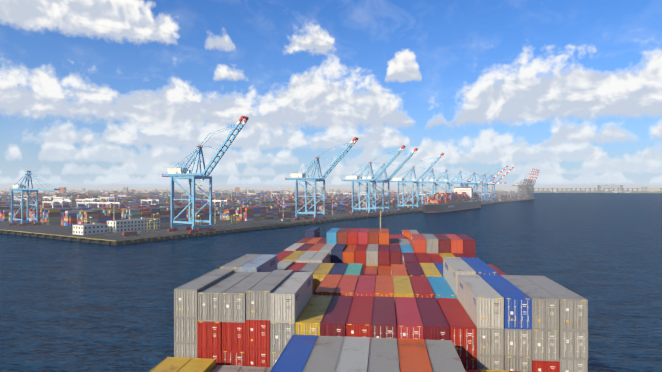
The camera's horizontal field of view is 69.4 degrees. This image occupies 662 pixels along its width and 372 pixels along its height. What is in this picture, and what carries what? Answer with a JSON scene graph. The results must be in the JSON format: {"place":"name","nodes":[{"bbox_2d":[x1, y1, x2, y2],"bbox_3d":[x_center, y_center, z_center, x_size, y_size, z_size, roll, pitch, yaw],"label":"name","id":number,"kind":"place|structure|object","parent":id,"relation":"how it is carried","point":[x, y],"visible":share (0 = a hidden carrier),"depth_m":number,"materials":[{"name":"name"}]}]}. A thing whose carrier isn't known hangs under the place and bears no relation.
{"place":"outdoors","nodes":[
{"label":"outdoors","id":0,"kind":"place"},
{"bbox_2d":[73,217,159,234],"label":"terminal building","id":1,"kind":"structure","parent":0,"point":[127,225],"depth_m":424.94,"materials":[{"name":"white concrete"}]},
{"bbox_2d":[0,189,603,244],"bbox_3d":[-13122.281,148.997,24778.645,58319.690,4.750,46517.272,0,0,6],"label":"quay","id":2,"kind":"structure","parent":0,"point":[56,231],"depth_m":467.88,"materials":[{"name":"grey concrete"}]},
{"bbox_2d":[0,193,530,225],"bbox_3d":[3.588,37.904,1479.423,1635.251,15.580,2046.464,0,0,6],"label":"yard containers","id":3,"kind":"object","parent":2,"relation":"on","point":[249,207],"visible":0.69,"depth_m":656.86,"materials":[{"name":"multicoloured metal"}]},
{"bbox_2d":[14,189,523,236],"bbox_3d":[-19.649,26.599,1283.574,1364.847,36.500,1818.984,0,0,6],"label":"port equipment","id":4,"kind":"object","parent":2,"relation":"on","point":[59,200],"visible":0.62,"depth_m":677.82,"materials":[{"name":"white metal"}]},
{"bbox_2d":[8,116,539,232],"bbox_3d":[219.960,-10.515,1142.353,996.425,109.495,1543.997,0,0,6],"label":"gantry cranes","id":5,"kind":"object","parent":2,"relation":"on","point":[174,172],"visible":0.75,"depth_m":595.84,"materials":[{"name":"paint"}]},
{"bbox_2d":[0,193,661,371],"bbox_3d":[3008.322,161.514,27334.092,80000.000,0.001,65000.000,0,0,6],"label":"water","id":6,"kind":"structure","parent":0,"point":[70,306],"depth_m":242.16,"materials":[{"name":"blue liquid"}]},
{"bbox_2d":[423,183,480,212],"bbox_3d":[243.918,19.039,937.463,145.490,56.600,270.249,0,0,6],"label":"container ship","id":7,"kind":"object","parent":6,"relation":"on","point":[461,197],"visible":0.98,"depth_m":897.99},
{"bbox_2d":[529,184,661,191],"bbox_3d":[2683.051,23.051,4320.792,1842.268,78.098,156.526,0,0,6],"label":"bridge","id":8,"kind":"structure","parent":6,"relation":"on","point":[598,188],"depth_m":4324.31,"materials":[{"name":"concrete"}]},
{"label":"ship hull","id":9,"kind":"object","parent":6,"relation":"in","visible":0},
{"bbox_2d":[149,227,587,371],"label":"shipping containers","id":10,"kind":"object","parent":9,"relation":"on","point":[357,300],"visible":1,"depth_m":47.95,"materials":[{"name":"metal"}]},
{"bbox_2d":[0,185,661,198],"bbox_3d":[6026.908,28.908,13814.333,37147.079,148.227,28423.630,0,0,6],"label":"distant city skyline","id":11,"kind":"structure","parent":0,"point":[88,191],"depth_m":5432.21},
{"bbox_2d":[0,0,661,186],"label":"sky","id":12,"kind":"structure","parent":0,"point":[93,92],"materials":[{"name":"blue"}]}
]}

